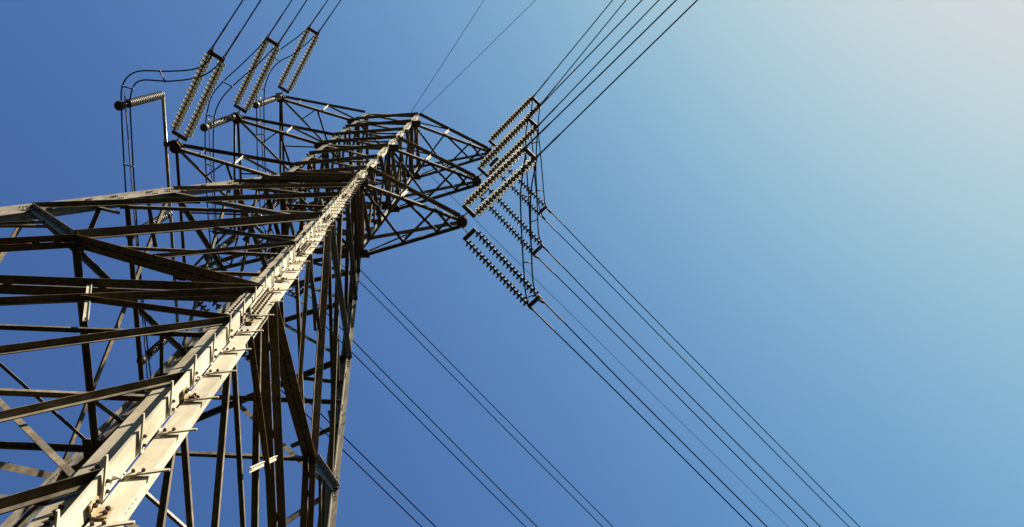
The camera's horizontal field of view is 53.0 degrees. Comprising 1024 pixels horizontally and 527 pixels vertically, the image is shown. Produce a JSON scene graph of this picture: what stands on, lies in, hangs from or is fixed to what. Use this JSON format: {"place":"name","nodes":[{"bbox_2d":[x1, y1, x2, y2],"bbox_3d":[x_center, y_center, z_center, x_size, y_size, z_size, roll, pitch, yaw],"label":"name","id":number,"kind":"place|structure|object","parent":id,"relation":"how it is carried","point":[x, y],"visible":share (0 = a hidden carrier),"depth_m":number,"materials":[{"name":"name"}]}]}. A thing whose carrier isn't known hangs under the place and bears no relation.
{"place":"outdoors","nodes":[
{"label":"outdoors","id":0,"kind":"place"},
{"bbox_2d":[0,0,1023,526],"label":"sky","id":1,"kind":"structure","parent":0,"point":[820,202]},
{"bbox_3d":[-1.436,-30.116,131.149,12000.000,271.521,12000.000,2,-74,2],"label":"ground","id":2,"kind":"structure","parent":0,"visible":0},
{"bbox_2d":[0,93,491,526],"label":"lattice pylon","id":3,"kind":"object","parent":2,"relation":"on","point":[64,493],"visible":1,"depth_m":16.04,"materials":[{"name":"metal"}]},
{"bbox_2d":[114,91,164,110],"bbox_3d":[-10.674,-4.733,29.539,0.353,3.163,0.294,39,-76,-8],"label":"post insulator","id":4,"kind":"object","parent":3,"relation":"hanging from","point":[119,105],"visible":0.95,"depth_m":29.23,"materials":[{"name":"ceramic"}]},
{"bbox_2d":[120,48,248,378],"bbox_3d":[-9.411,-1.104,30.315,2.816,2.796,10.205,2,-74,2],"label":"jumper loop","id":5,"kind":"object","parent":4,"relation":"hanging from","point":[135,214],"visible":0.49,"depth_m":28.67,"materials":[{"name":"metal"}]},
{"bbox_2d":[125,210,171,238],"bbox_3d":[-10.846,-1.186,30.728,0.442,2.865,0.270,2,-74,2],"label":"post insulator","id":6,"kind":"object","parent":3,"relation":"hanging from","point":[167,214],"visible":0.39,"depth_m":31.44,"materials":[{"name":"ceramic"}]},
{"bbox_2d":[136,336,173,364],"bbox_3d":[-10.922,2.498,31.764,0.400,2.923,0.270,2,-74,2],"label":"post insulator","id":7,"kind":"object","parent":3,"relation":"hanging from","point":[153,349],"visible":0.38,"depth_m":31.17,"materials":[{"name":"ceramic"}]},
{"bbox_2d":[171,50,225,141],"bbox_3d":[-9.485,-4.914,30.800,0.714,0.738,3.395,31,-75,-6],"label":"insulator string","id":8,"kind":"object","parent":3,"relation":"attached to","point":[177,124],"visible":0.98,"depth_m":30.78,"materials":[{"name":"ceramic"}]},
{"bbox_2d":[207,0,242,53],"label":"conductor cable","id":9,"kind":"object","parent":8,"relation":"attached to","point":[219,36],"visible":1,"depth_m":29.83,"materials":[{"name":"metal"}]},
{"bbox_2d":[220,0,260,61],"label":"conductor cable","id":10,"kind":"object","parent":8,"relation":"attached to","point":[230,47],"visible":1,"depth_m":29.85,"materials":[{"name":"metal"}]},
{"bbox_2d":[186,280,248,359],"bbox_3d":[-9.356,1.704,32.781,0.714,0.635,3.417,-41,-80,13],"label":"insulator string","id":11,"kind":"object","parent":3,"relation":"attached to","point":[216,308],"visible":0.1,"depth_m":32.77,"materials":[{"name":"ceramic"}]},
{"bbox_2d":[245,358,421,526],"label":"conductor cable","id":12,"kind":"object","parent":11,"relation":"attached to","point":[366,473],"visible":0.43,"depth_m":33.49,"materials":[{"name":"metal"}]},
{"bbox_2d":[270,362,435,526],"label":"conductor cable","id":13,"kind":"object","parent":11,"relation":"attached to","point":[385,477],"visible":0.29,"depth_m":33.44,"materials":[{"name":"metal"}]},
{"bbox_2d":[200,114,235,131],"bbox_3d":[-10.277,-4.980,35.956,0.378,3.104,0.272,34,-75,-7],"label":"post insulator","id":14,"kind":"object","parent":3,"relation":"hanging from","point":[204,127],"visible":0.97,"depth_m":35.59,"materials":[{"name":"ceramic"}]},
{"bbox_2d":[204,36,302,297],"bbox_3d":[-9.052,-3.016,36.289,2.736,2.734,9.807,2,-74,2],"label":"jumper loop","id":15,"kind":"object","parent":14,"relation":"hanging from","point":[213,180],"visible":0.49,"depth_m":34.98,"materials":[{"name":"metal"}]},
{"bbox_2d":[204,235,236,260],"bbox_3d":[-10.578,-0.597,37.336,0.400,2.983,0.270,2,-74,2],"label":"post insulator","id":16,"kind":"object","parent":3,"relation":"hanging from","point":[231,239],"visible":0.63,"depth_m":37.74,"materials":[{"name":"ceramic"}]},
{"bbox_2d":[234,37,279,113],"bbox_3d":[-9.215,-6.627,36.757,0.714,0.809,3.377,31,-75,-6],"label":"insulator string","id":17,"kind":"object","parent":3,"relation":"attached to","point":[259,82],"visible":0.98,"depth_m":36.73,"materials":[{"name":"ceramic"}]},
{"bbox_2d":[264,0,291,39],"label":"conductor cable","id":18,"kind":"object","parent":17,"relation":"attached to","point":[278,20],"visible":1,"depth_m":35.78,"materials":[{"name":"metal"}]},
{"bbox_2d":[276,0,306,45],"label":"conductor cable","id":19,"kind":"object","parent":17,"relation":"attached to","point":[290,24],"visible":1,"depth_m":35.79,"materials":[{"name":"metal"}]},
{"bbox_2d":[252,94,281,108],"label":"post insulator","id":20,"kind":"object","parent":3,"relation":"hanging from","point":[268,100],"visible":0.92,"depth_m":41.34,"materials":[{"name":"ceramic"}]},
{"bbox_2d":[256,28,319,244],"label":"jumper loop","id":21,"kind":"object","parent":20,"relation":"hanging from","point":[261,134],"visible":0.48,"depth_m":40.66,"materials":[{"name":"metal"}]},
{"bbox_2d":[256,199,279,215],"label":"post insulator","id":22,"kind":"object","parent":3,"relation":"hanging from","point":[277,202],"visible":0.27,"depth_m":43.71,"materials":[{"name":"ceramic"}]},
{"bbox_2d":[242,236,303,296],"bbox_3d":[-9.070,-0.037,38.776,0.714,0.636,3.417,-41,-80,13],"label":"insulator string","id":23,"kind":"object","parent":3,"relation":"attached to","point":[269,251],"visible":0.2,"depth_m":38.77,"materials":[{"name":"ceramic"}]},
{"bbox_2d":[294,297,525,526],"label":"conductor cable","id":24,"kind":"object","parent":23,"relation":"attached to","point":[434,435],"visible":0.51,"depth_m":39.79,"materials":[{"name":"metal"}]},
{"bbox_2d":[302,290,537,526],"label":"conductor cable","id":25,"kind":"object","parent":23,"relation":"attached to","point":[444,433],"visible":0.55,"depth_m":39.75,"materials":[{"name":"metal"}]},
{"bbox_2d":[278,26,319,93],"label":"insulator string","id":26,"kind":"object","parent":3,"relation":"attached to","point":[297,74],"visible":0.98,"depth_m":42.62,"materials":[{"name":"ceramic"}]},
{"bbox_2d":[307,0,327,28],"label":"conductor cable","id":27,"kind":"object","parent":26,"relation":"attached to","point":[316,15],"visible":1,"depth_m":41.73,"materials":[{"name":"metal"}]},
{"bbox_2d":[316,0,340,34],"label":"conductor cable","id":28,"kind":"object","parent":26,"relation":"attached to","point":[327,18],"visible":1,"depth_m":41.74,"materials":[{"name":"metal"}]},
{"bbox_2d":[287,198,322,246],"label":"insulator string","id":29,"kind":"object","parent":3,"relation":"attached to","point":[294,199],"visible":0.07,"depth_m":44.58,"materials":[{"name":"ceramic"}]},
{"bbox_2d":[331,255,602,526],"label":"conductor cable","id":30,"kind":"object","parent":29,"relation":"attached to","point":[473,396],"visible":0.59,"depth_m":45.76,"materials":[{"name":"metal"}]},
{"bbox_2d":[349,258,612,526],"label":"conductor cable","id":31,"kind":"object","parent":29,"relation":"attached to","point":[485,398],"visible":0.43,"depth_m":45.70,"materials":[{"name":"metal"}]},
{"bbox_2d":[411,0,483,111],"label":"earth wire","id":32,"kind":"object","parent":3,"relation":"attached to","point":[447,56],"visible":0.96,"depth_m":44.42,"materials":[{"name":"metal"}]},
{"bbox_2d":[422,0,535,111],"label":"earth wire","id":33,"kind":"object","parent":3,"relation":"attached to","point":[478,56],"visible":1,"depth_m":44.32,"materials":[{"name":"metal"}]},
{"bbox_2d":[462,145,536,217],"bbox_3d":[-0.471,-2.356,30.869,0.714,1.234,3.242,43,-77,-9],"label":"insulator string","id":34,"kind":"object","parent":3,"relation":"attached to","point":[481,189],"visible":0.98,"depth_m":30.80,"materials":[{"name":"ceramic"}]},
{"bbox_2d":[519,147,543,310],"bbox_3d":[0.570,-0.812,30.511,0.557,1.976,5.384,-2,-74,3],"label":"jumper loop","id":35,"kind":"object","parent":34,"relation":"hanging from","point":[523,262],"visible":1,"depth_m":29.69,"materials":[{"name":"metal"}]},
{"bbox_2d":[523,0,676,150],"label":"conductor cable","id":36,"kind":"object","parent":34,"relation":"attached to","point":[544,128],"visible":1,"depth_m":29.05,"materials":[{"name":"metal"}]},
{"bbox_2d":[533,0,697,160],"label":"conductor cable","id":37,"kind":"object","parent":34,"relation":"attached to","point":[554,139],"visible":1,"depth_m":29.06,"materials":[{"name":"metal"}]},
{"bbox_2d":[462,228,542,307],"bbox_3d":[-0.390,0.066,31.973,0.714,0.524,3.435,-43,-80,13],"label":"insulator string","id":38,"kind":"object","parent":3,"relation":"attached to","point":[481,256],"visible":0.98,"depth_m":31.92,"materials":[{"name":"ceramic"}]},
{"bbox_2d":[528,307,752,526],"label":"conductor cable","id":39,"kind":"object","parent":38,"relation":"attached to","point":[633,409],"visible":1,"depth_m":32.59,"materials":[{"name":"metal"}]},
{"bbox_2d":[538,297,767,526],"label":"conductor cable","id":40,"kind":"object","parent":38,"relation":"attached to","point":[547,305],"visible":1,"depth_m":32.41,"materials":[{"name":"metal"}]},
{"bbox_2d":[477,115,537,177],"bbox_3d":[-0.235,-4.078,36.818,0.714,1.350,3.191,42,-76,-9],"label":"insulator string","id":41,"kind":"object","parent":3,"relation":"attached to","point":[490,156],"visible":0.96,"depth_m":36.69,"materials":[{"name":"ceramic"}]},
{"bbox_2d":[525,119,547,258],"bbox_3d":[0.806,-2.497,36.388,0.637,1.962,5.429,-4,-74,4],"label":"jumper loop","id":42,"kind":"object","parent":41,"relation":"hanging from","point":[537,219],"visible":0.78,"depth_m":35.61,"materials":[{"name":"metal"}]},
{"bbox_2d":[527,0,641,119],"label":"conductor cable","id":43,"kind":"object","parent":41,"relation":"attached to","point":[540,105],"visible":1,"depth_m":34.99,"materials":[{"name":"metal"}]},
{"bbox_2d":[536,0,658,128],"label":"conductor cable","id":44,"kind":"object","parent":41,"relation":"attached to","point":[595,66],"visible":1,"depth_m":34.99,"materials":[{"name":"metal"}]},
{"bbox_2d":[477,186,544,254],"bbox_3d":[-0.119,-1.656,37.901,0.714,0.631,3.419,-43,-80,13],"label":"insulator string","id":45,"kind":"object","parent":3,"relation":"attached to","point":[515,217],"visible":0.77,"depth_m":37.86,"materials":[{"name":"ceramic"}]},
{"bbox_2d":[533,254,807,526],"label":"conductor cable","id":46,"kind":"object","parent":45,"relation":"attached to","point":[653,372],"visible":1,"depth_m":38.56,"materials":[{"name":"metal"}]},
{"bbox_2d":[541,246,820,526],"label":"conductor cable","id":47,"kind":"object","parent":45,"relation":"attached to","point":[688,394],"visible":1,"depth_m":38.80,"materials":[{"name":"metal"}]},
{"bbox_2d":[488,95,541,146],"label":"insulator string","id":48,"kind":"object","parent":3,"relation":"attached to","point":[508,121],"visible":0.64,"depth_m":42.42,"materials":[{"name":"ceramic"}]},
{"bbox_2d":[531,96,550,219],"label":"jumper loop","id":49,"kind":"object","parent":48,"relation":"hanging from","point":[541,164],"visible":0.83,"depth_m":41.54,"materials":[{"name":"metal"}]},
{"bbox_2d":[531,0,612,99],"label":"conductor cable","id":50,"kind":"object","parent":48,"relation":"attached to","point":[570,51],"visible":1,"depth_m":40.87,"materials":[{"name":"metal"}]},
{"bbox_2d":[542,0,625,101],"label":"conductor cable","id":51,"kind":"object","parent":48,"relation":"attached to","point":[583,51],"visible":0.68,"depth_m":40.82,"materials":[{"name":"metal"}]},
{"bbox_2d":[489,157,548,215],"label":"insulator string","id":52,"kind":"object","parent":3,"relation":"attached to","point":[494,161],"visible":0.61,"depth_m":43.71,"materials":[{"name":"ceramic"}]},
{"bbox_2d":[538,214,848,526],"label":"conductor cable","id":53,"kind":"object","parent":52,"relation":"attached to","point":[699,375],"visible":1,"depth_m":44.95,"materials":[{"name":"metal"}]},
{"bbox_2d":[545,207,859,526],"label":"conductor cable","id":54,"kind":"object","parent":52,"relation":"attached to","point":[697,362],"visible":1,"depth_m":44.75,"materials":[{"name":"metal"}]},
{"bbox_2d":[423,168,780,519],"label":"earth wire","id":55,"kind":"object","parent":3,"relation":"attached to","point":[605,348],"visible":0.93,"depth_m":47.42,"materials":[{"name":"metal"}]}
]}

